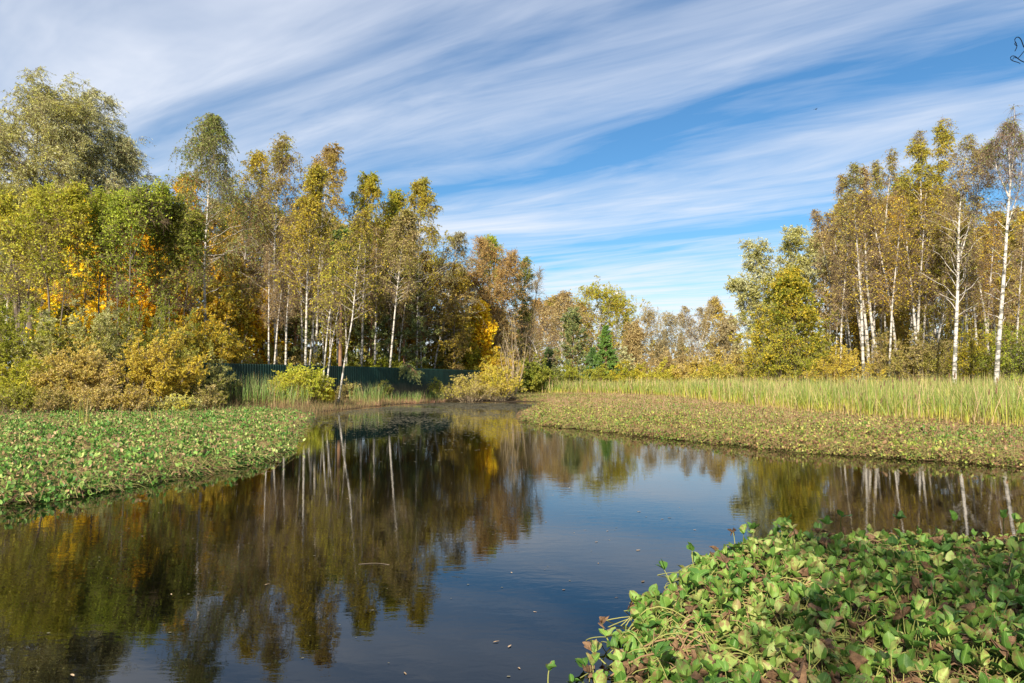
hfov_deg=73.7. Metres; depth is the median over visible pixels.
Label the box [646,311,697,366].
bare tree
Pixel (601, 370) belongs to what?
shrub
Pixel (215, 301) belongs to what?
maple tree
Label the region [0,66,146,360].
silver willow
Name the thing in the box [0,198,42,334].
wood tree
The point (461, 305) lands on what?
wood tree
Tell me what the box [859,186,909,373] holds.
wood tree
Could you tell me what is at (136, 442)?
mat weeds
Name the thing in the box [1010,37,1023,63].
overhanging tree
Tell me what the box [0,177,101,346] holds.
alder tree
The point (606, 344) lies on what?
spruce tree
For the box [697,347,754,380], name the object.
shrub
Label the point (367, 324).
wood tree
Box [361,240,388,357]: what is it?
wood tree
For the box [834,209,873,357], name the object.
wood tree
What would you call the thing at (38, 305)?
wood tree
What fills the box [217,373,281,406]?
reed clump
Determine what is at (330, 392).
yellow bush
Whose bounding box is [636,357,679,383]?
shrub
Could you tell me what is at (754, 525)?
bogbean shoot
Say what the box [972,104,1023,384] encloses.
birch tree
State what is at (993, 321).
wood tree
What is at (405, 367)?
pine tree
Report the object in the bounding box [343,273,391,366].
pine tree
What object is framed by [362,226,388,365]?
wood tree
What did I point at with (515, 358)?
wood tree
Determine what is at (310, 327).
wood tree
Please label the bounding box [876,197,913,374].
wood tree
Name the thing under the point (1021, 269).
wood tree
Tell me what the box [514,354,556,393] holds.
dark shrub
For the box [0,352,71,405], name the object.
willow shrub
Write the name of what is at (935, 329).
wood tree
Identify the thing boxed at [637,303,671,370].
bare tree
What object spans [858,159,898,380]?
birch tree
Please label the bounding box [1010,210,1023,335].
wood tree
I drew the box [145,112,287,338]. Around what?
birch tree
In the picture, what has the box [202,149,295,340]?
birch tree
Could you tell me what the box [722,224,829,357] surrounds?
grey willow
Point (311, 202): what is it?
birch tree
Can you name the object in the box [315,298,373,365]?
maple tree
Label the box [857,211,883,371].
wood tree
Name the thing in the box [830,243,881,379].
aspen tree
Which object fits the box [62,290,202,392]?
dark shrub
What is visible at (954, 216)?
wood tree
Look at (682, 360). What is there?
shrub
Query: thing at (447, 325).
wood tree
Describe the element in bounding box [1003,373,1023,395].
edge shrub
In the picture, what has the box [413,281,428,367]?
wood tree
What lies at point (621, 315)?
birch tree
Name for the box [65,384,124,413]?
fringe shrub
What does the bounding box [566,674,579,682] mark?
bogbean shoot
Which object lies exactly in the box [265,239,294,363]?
wood tree
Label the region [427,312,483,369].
maple tree
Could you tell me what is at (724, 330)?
bare tree
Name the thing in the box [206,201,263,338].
wood tree
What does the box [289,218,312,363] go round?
wood tree
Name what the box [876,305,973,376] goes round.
wood shrub
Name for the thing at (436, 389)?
bank bush
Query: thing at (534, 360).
wood tree
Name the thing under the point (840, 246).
wood tree
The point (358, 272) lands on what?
wood tree
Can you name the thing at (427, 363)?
dark shrub
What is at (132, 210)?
alder tree
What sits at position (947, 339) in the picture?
wood shrub
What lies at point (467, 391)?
sprawling bush
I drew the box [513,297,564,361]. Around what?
birch tree
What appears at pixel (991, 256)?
wood tree
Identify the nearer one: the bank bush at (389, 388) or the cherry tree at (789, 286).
the bank bush at (389, 388)
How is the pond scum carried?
on the pond water
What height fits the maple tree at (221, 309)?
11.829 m
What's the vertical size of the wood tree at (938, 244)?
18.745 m
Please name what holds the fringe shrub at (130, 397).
on the ground at (336, 406)
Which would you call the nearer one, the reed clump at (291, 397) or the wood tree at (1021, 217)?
the reed clump at (291, 397)
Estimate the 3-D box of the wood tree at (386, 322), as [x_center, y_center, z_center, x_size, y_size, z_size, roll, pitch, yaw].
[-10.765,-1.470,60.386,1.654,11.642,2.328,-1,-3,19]
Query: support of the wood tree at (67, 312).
on the ground at (336, 406)
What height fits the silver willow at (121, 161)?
27.214 m
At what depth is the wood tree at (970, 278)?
54.90 m
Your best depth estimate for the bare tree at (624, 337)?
164.99 m
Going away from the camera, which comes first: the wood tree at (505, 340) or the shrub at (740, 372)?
the shrub at (740, 372)
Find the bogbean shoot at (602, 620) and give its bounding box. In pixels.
[598,616,608,639]
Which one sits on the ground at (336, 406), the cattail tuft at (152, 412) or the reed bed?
the reed bed
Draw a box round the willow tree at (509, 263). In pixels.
[443,235,532,358]
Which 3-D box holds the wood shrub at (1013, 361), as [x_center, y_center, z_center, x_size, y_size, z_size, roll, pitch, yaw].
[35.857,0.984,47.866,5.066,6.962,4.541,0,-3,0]
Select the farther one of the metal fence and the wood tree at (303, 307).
the wood tree at (303, 307)
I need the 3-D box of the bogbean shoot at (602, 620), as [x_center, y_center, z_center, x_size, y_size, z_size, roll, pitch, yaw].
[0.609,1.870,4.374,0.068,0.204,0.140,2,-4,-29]
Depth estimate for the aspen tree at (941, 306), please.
66.42 m
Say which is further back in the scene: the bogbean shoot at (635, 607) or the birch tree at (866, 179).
the birch tree at (866, 179)
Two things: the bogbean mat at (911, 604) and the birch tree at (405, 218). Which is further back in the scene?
the birch tree at (405, 218)
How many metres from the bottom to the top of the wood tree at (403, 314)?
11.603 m
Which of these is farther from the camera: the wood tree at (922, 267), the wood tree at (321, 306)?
the wood tree at (922, 267)
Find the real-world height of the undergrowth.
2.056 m
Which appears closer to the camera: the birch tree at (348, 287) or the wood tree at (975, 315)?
the birch tree at (348, 287)
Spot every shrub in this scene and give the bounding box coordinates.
[0,296,91,396]
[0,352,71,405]
[0,380,40,413]
[11,297,143,397]
[25,334,129,410]
[31,380,78,413]
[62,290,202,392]
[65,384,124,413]
[105,323,214,409]
[110,383,157,412]
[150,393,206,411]
[165,304,256,363]
[175,340,241,400]
[190,383,228,408]
[232,340,327,365]
[327,347,415,367]
[397,344,455,368]
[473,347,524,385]
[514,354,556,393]
[536,362,564,390]
[551,360,583,386]
[576,363,618,385]
[609,359,649,384]
[618,345,679,381]
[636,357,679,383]
[654,345,699,373]
[669,355,713,380]
[687,361,737,382]
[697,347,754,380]
[729,353,768,381]
[739,315,802,383]
[740,310,835,385]
[788,331,838,384]
[801,337,890,390]
[802,316,870,376]
[828,308,914,381]
[853,326,937,385]
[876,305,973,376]
[892,319,966,383]
[926,319,982,385]
[943,313,1005,384]
[958,316,1020,377]
[976,308,1023,386]
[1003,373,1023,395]
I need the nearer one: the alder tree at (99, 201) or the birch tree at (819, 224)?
the alder tree at (99, 201)
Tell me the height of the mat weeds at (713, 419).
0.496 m
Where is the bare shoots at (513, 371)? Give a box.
[493,313,532,399]
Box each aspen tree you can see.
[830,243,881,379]
[867,236,929,349]
[916,231,976,346]
[961,237,1022,364]
[986,223,1023,346]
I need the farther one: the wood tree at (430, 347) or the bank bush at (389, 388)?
the wood tree at (430, 347)
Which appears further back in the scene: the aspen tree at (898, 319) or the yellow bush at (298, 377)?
the aspen tree at (898, 319)
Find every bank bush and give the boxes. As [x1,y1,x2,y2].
[335,377,361,398]
[371,379,393,398]
[426,376,451,399]
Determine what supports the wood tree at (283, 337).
on the ground at (336, 406)
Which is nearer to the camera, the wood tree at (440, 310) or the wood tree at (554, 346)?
the wood tree at (440, 310)
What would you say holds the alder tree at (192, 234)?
on the ground at (336, 406)
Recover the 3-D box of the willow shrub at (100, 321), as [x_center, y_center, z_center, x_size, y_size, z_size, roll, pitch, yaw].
[-23.132,0.439,36.591,6.694,5.553,5.359,1,-3,-14]
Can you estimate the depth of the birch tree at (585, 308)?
147.97 m
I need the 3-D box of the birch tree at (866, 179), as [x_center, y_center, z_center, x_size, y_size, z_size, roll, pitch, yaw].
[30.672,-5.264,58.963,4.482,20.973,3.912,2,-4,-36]
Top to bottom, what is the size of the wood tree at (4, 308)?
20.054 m
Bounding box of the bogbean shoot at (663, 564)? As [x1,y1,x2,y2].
[655,559,670,583]
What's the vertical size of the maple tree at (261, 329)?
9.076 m
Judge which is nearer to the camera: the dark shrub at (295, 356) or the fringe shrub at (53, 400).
the fringe shrub at (53, 400)
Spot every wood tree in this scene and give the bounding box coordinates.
[0,183,21,341]
[0,185,25,356]
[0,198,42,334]
[9,248,64,350]
[42,264,83,357]
[53,298,82,344]
[130,249,159,341]
[157,223,200,343]
[176,242,217,363]
[196,197,228,342]
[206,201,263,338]
[206,203,238,318]
[223,201,292,357]
[237,196,280,357]
[253,196,326,360]
[258,242,279,363]
[259,212,323,362]
[265,208,288,329]
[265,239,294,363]
[268,224,297,330]
[275,245,298,364]
[277,215,305,345]
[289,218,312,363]
[303,211,354,362]
[303,232,331,364]
[304,231,321,360]
[309,224,332,362]
[320,232,338,365]
[325,224,361,338]
[326,223,346,363]
[334,237,352,365]
[350,245,362,356]
[352,228,374,350]
[357,219,381,351]
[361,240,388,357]
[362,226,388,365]
[377,226,403,350]
[381,278,392,356]
[382,262,400,366]
[390,259,416,360]
[392,284,411,361]
[405,248,443,366]
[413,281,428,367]
[424,257,456,350]
[428,263,476,369]
[432,270,476,364]
[438,287,457,355]
[491,308,520,365]
[499,322,514,357]
[504,329,523,361]
[513,317,538,361]
[516,330,541,366]
[534,331,545,361]
[547,324,559,363]
[559,329,574,365]
[580,324,596,372]
[595,324,607,362]
[661,328,672,360]
[677,334,687,360]
[804,231,843,349]
[816,199,884,365]
[819,209,857,359]
[823,210,859,375]
[825,231,857,380]
[825,246,851,358]
[826,200,867,339]
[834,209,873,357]
[839,190,879,383]
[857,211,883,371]
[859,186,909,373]
[867,205,898,356]
[868,196,934,352]
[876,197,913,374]
[877,174,936,351]
[889,186,931,377]
[897,186,941,374]
[899,191,933,372]
[905,191,939,345]
[907,181,948,364]
[914,180,939,340]
[920,184,957,340]
[930,196,970,358]
[932,192,961,350]
[933,189,988,337]
[935,183,963,357]
[948,194,991,371]
[950,210,984,366]
[956,217,991,376]
[961,216,999,373]
[968,223,1011,355]
[974,209,1022,334]
[975,210,1008,338]
[977,237,1006,344]
[994,204,1023,335]
[996,244,1020,327]
[998,223,1023,344]
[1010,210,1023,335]
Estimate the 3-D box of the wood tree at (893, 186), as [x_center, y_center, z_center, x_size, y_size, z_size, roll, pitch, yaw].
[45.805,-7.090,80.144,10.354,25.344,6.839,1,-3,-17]
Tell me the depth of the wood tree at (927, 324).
60.41 m
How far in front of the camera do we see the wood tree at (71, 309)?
62.45 m
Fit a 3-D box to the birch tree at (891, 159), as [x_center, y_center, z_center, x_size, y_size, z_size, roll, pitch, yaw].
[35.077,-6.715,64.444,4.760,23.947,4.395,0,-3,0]
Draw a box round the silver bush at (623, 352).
[607,344,638,375]
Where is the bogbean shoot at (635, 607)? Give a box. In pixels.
[630,602,645,609]
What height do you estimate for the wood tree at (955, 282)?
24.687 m
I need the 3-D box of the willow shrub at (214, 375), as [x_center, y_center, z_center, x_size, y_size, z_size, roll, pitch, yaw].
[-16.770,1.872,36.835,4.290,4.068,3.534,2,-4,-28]
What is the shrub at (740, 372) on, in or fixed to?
on the ground at (336, 406)
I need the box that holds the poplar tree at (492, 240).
[468,233,512,307]
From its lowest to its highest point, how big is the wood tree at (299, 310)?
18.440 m
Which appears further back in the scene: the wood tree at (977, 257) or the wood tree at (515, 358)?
the wood tree at (515, 358)
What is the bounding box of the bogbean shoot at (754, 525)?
[747,522,759,537]
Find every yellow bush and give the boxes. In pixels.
[267,362,336,402]
[316,386,334,403]
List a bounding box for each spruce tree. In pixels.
[540,346,557,370]
[581,347,600,383]
[588,325,618,386]
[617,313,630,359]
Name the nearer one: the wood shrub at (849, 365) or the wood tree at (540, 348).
the wood shrub at (849, 365)
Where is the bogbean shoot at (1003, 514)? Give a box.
[1000,509,1007,534]
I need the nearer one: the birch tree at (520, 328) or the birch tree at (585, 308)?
the birch tree at (520, 328)
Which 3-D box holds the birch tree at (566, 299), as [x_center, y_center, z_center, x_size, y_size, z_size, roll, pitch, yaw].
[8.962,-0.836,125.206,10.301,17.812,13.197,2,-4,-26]
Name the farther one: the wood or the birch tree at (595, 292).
the wood
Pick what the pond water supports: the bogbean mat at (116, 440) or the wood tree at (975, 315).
the bogbean mat at (116, 440)
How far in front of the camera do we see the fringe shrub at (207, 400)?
34.28 m
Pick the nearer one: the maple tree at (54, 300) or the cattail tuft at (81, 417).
the cattail tuft at (81, 417)
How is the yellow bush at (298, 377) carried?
on the ground at (336, 406)
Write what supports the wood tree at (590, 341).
on the ground at (336, 406)
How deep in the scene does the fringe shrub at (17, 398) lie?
31.20 m
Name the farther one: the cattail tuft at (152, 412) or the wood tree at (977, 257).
the wood tree at (977, 257)
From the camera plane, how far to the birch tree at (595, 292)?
149.25 m
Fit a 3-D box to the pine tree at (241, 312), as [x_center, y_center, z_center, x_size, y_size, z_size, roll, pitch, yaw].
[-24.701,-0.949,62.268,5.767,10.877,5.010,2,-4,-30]
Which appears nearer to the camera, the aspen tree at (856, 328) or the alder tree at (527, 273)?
the aspen tree at (856, 328)
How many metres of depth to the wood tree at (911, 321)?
62.33 m
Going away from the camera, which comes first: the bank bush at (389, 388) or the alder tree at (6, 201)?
the alder tree at (6, 201)
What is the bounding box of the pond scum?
[48,402,774,676]
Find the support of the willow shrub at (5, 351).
on the ground at (336, 406)
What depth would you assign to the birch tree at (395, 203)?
61.64 m
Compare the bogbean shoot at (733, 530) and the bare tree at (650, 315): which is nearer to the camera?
the bogbean shoot at (733, 530)
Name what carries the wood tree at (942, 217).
on the ground at (336, 406)
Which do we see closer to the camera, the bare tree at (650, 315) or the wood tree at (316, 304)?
the wood tree at (316, 304)
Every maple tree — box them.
[12,198,143,358]
[84,220,182,384]
[156,175,225,346]
[197,251,267,362]
[233,286,294,363]
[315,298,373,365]
[376,281,429,362]
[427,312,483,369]
[459,297,500,367]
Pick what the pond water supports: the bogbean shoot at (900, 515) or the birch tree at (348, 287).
the bogbean shoot at (900, 515)
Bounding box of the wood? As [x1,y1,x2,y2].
[1,336,1012,372]
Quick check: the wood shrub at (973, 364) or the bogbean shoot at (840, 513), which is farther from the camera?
the wood shrub at (973, 364)
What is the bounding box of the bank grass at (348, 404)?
[233,392,523,413]
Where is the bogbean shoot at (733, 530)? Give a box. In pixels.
[727,527,735,543]
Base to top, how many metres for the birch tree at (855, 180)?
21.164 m
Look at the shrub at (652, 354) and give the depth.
91.57 m
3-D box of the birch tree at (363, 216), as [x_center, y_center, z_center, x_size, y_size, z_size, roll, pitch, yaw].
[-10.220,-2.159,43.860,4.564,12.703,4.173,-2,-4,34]
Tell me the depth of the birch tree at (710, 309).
108.00 m
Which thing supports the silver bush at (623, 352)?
on the ground at (336, 406)
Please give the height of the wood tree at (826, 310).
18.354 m
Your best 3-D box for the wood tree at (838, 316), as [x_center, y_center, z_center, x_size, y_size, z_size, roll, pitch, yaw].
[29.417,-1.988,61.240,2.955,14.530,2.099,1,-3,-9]
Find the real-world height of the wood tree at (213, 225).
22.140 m
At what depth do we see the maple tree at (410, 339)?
65.60 m
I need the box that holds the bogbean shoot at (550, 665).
[546,660,556,682]
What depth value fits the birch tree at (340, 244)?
44.12 m
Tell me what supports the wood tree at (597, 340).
on the ground at (336, 406)
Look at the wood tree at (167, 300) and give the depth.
74.02 m
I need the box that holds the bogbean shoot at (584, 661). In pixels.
[575,657,587,667]
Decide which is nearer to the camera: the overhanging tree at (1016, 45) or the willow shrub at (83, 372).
the overhanging tree at (1016, 45)
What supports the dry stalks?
on the ground at (336, 406)
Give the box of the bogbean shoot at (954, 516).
[949,510,957,531]
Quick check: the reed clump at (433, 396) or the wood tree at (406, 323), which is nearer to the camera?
the reed clump at (433, 396)
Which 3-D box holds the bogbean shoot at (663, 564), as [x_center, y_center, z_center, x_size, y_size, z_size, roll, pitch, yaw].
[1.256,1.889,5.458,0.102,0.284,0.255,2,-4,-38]
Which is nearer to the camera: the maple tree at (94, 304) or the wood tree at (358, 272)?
the maple tree at (94, 304)
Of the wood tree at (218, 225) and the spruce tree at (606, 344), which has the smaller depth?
the wood tree at (218, 225)
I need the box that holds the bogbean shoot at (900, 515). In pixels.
[893,510,906,536]
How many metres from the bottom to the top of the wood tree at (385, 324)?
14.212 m
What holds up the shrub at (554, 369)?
on the ground at (336, 406)
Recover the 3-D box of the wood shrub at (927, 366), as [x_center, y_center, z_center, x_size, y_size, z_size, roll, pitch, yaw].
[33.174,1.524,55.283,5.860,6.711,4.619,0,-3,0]
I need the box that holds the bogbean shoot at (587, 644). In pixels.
[582,641,613,672]
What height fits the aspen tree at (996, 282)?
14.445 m
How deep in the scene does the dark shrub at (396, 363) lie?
58.72 m
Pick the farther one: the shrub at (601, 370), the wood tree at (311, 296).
the shrub at (601, 370)
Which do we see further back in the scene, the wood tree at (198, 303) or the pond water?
the wood tree at (198, 303)
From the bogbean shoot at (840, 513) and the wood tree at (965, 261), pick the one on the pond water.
the bogbean shoot at (840, 513)
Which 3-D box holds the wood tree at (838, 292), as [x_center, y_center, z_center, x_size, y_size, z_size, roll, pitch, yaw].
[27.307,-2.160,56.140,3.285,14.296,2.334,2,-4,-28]
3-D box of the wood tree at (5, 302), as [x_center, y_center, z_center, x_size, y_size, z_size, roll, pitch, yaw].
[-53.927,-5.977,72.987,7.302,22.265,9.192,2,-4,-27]
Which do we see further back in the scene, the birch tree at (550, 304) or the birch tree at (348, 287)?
the birch tree at (550, 304)
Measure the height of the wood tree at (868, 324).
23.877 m
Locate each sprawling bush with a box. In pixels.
[434,372,502,401]
[469,362,527,400]
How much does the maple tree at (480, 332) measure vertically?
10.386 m
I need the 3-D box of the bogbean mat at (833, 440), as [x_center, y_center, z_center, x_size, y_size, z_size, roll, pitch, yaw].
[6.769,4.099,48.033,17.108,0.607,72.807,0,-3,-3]
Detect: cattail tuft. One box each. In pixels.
[78,390,96,426]
[146,400,158,418]
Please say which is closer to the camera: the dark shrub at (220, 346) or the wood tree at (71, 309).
the dark shrub at (220, 346)
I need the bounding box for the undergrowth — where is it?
[0,386,341,415]
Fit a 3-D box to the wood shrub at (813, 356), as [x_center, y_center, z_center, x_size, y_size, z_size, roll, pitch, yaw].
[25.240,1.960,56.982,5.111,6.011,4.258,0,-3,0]
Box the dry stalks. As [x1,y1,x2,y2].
[545,391,1023,445]
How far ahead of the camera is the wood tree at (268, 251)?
47.79 m
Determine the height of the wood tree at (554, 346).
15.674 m
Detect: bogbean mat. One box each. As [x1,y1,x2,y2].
[0,405,315,504]
[487,391,1023,466]
[580,513,1023,682]
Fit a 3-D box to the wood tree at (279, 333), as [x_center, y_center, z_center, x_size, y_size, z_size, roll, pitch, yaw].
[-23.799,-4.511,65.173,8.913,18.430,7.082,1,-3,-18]
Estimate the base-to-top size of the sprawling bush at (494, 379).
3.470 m
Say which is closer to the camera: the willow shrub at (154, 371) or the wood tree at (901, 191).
the willow shrub at (154, 371)
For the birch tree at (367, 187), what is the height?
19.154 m
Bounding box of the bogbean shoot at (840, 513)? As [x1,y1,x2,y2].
[837,510,851,531]
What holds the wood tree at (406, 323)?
on the ground at (336, 406)
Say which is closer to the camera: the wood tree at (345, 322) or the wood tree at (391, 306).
the wood tree at (345, 322)
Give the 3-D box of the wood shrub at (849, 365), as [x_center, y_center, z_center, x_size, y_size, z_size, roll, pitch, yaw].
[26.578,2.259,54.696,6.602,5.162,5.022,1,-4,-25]
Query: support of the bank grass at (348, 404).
on the ground at (336, 406)
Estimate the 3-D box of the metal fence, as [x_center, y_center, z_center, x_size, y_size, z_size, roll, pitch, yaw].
[-9.946,3.241,51.155,0.115,2.640,32.832,-2,-4,26]
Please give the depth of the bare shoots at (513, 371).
55.65 m
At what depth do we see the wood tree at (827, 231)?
61.91 m
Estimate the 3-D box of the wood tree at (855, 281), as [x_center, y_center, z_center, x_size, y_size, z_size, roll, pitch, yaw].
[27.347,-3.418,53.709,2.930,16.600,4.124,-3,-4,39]
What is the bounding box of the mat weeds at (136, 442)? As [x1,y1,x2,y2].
[2,405,299,496]
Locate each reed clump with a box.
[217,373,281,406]
[270,381,312,407]
[344,382,392,405]
[383,391,422,402]
[411,390,445,401]
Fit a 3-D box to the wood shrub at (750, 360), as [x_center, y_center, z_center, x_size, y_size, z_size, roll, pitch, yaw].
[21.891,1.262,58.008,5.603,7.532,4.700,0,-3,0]
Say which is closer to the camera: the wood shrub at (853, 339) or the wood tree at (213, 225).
the wood shrub at (853, 339)
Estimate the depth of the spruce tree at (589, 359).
101.74 m
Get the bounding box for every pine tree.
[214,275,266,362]
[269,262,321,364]
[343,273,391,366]
[366,261,439,385]
[407,293,457,368]
[552,306,589,377]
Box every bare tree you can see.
[519,266,551,366]
[616,317,649,372]
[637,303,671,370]
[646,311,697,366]
[707,313,745,369]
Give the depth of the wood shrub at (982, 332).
61.79 m
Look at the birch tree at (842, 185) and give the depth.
60.72 m
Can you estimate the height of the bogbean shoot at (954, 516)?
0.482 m
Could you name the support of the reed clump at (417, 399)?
on the ground at (336, 406)
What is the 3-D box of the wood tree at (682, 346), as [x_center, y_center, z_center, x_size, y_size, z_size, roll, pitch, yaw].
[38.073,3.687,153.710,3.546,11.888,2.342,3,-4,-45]
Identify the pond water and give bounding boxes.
[0,401,1023,682]
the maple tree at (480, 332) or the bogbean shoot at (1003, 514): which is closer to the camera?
the bogbean shoot at (1003, 514)
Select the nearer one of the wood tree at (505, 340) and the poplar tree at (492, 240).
the poplar tree at (492, 240)
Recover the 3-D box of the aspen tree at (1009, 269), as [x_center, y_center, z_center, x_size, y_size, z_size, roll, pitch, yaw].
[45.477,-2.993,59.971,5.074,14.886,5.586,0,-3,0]
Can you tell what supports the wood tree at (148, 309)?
on the ground at (336, 406)
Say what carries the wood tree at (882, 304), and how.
on the ground at (336, 406)
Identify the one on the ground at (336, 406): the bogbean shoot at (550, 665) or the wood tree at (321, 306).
the wood tree at (321, 306)
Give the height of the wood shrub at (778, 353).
8.528 m
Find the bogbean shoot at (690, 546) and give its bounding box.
[686,541,694,564]
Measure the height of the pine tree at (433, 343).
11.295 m
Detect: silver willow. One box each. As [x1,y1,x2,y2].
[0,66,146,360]
[24,78,176,333]
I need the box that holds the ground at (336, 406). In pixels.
[0,382,1022,673]
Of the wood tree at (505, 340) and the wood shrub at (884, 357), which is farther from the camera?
the wood tree at (505, 340)
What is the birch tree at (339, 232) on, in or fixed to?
on the ground at (336, 406)
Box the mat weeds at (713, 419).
[513,392,1023,461]
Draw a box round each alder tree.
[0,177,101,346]
[0,188,66,353]
[66,185,132,354]
[83,175,178,392]
[127,192,210,350]
[509,256,534,358]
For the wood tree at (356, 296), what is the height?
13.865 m
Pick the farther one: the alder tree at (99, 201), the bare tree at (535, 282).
the bare tree at (535, 282)
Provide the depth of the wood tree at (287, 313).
49.05 m
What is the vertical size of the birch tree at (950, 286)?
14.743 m
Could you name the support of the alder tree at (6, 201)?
on the ground at (336, 406)
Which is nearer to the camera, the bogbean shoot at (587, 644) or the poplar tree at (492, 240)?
the bogbean shoot at (587, 644)
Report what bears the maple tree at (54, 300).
on the ground at (336, 406)
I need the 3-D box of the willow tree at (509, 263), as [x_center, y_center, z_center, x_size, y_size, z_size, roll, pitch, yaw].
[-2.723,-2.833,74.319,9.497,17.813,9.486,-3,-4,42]
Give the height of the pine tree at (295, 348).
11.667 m
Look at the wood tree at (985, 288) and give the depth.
57.90 m
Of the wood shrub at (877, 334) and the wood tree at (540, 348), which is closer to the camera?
the wood shrub at (877, 334)
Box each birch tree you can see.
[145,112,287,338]
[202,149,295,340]
[231,131,312,363]
[264,162,344,364]
[283,141,369,364]
[305,235,353,379]
[307,258,360,381]
[324,208,394,400]
[328,226,360,365]
[336,171,408,366]
[355,188,425,363]
[366,176,473,367]
[371,207,427,366]
[414,230,488,368]
[509,317,564,387]
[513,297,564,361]
[528,295,583,359]
[533,289,596,364]
[553,299,600,369]
[559,275,641,352]
[588,287,649,361]
[674,301,716,360]
[686,295,733,360]
[807,209,838,348]
[827,174,879,357]
[832,162,884,377]
[843,164,893,371]
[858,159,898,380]
[869,146,905,366]
[881,114,965,344]
[911,133,1018,382]
[923,223,976,381]
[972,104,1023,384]
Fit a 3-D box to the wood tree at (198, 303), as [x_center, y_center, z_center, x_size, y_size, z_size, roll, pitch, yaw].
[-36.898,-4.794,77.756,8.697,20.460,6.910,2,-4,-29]
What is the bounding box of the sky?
[0,0,1023,379]
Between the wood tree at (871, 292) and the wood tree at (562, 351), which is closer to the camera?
the wood tree at (871, 292)
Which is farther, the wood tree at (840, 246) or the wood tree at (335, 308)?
the wood tree at (840, 246)
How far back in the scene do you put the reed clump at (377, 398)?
44.48 m
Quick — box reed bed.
[528,368,1023,426]
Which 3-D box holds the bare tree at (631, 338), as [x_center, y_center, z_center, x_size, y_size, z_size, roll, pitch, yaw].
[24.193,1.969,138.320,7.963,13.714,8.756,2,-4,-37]
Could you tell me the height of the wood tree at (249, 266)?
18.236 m
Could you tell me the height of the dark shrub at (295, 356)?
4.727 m
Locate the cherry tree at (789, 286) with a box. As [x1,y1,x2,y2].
[727,262,847,381]
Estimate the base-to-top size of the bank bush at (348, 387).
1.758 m
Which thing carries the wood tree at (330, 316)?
on the ground at (336, 406)
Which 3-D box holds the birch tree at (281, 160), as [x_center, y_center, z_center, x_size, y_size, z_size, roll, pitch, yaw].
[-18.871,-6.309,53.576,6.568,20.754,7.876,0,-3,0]
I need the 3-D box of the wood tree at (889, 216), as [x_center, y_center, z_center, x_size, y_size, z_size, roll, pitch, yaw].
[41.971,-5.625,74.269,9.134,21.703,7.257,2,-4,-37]
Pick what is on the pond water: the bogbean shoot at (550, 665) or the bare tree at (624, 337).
the bogbean shoot at (550, 665)
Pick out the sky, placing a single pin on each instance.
(633, 145)
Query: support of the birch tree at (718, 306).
on the ground at (336, 406)
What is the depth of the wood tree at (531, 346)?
101.41 m
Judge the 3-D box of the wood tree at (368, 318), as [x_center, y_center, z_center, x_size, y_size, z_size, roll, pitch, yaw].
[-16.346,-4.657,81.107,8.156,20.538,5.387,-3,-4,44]
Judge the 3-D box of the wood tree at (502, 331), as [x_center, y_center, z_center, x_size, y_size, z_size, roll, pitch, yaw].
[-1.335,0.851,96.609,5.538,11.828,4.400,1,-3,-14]
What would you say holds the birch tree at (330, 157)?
on the ground at (336, 406)
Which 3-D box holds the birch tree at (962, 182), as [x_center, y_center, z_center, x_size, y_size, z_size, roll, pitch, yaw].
[31.861,-5.110,48.472,6.688,19.558,5.291,-1,-3,10]
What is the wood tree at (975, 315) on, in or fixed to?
on the ground at (336, 406)
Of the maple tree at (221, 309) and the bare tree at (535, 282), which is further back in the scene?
the bare tree at (535, 282)
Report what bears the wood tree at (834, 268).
on the ground at (336, 406)
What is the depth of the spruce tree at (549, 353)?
91.64 m
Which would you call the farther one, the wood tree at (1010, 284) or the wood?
the wood
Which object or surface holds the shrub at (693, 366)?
on the ground at (336, 406)
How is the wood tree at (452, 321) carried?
on the ground at (336, 406)
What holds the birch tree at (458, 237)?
on the ground at (336, 406)
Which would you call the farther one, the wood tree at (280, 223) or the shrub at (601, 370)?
the shrub at (601, 370)
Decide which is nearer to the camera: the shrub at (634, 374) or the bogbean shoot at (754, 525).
the bogbean shoot at (754, 525)
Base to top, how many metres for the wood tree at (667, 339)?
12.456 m
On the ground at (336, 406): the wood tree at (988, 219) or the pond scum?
the wood tree at (988, 219)
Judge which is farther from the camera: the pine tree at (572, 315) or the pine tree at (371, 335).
the pine tree at (572, 315)
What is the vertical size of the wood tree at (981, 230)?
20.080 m
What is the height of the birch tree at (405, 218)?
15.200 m
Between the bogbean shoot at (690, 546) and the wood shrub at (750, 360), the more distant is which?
the wood shrub at (750, 360)
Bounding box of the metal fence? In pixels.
[192,363,482,406]
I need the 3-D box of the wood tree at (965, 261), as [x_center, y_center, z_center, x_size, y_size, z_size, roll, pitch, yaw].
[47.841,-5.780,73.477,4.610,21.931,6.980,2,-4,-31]
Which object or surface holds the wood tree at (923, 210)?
on the ground at (336, 406)
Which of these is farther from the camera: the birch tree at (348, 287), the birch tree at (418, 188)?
the birch tree at (418, 188)
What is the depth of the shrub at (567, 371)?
83.35 m
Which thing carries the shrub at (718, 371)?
on the ground at (336, 406)
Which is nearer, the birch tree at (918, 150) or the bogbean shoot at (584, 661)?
the bogbean shoot at (584, 661)

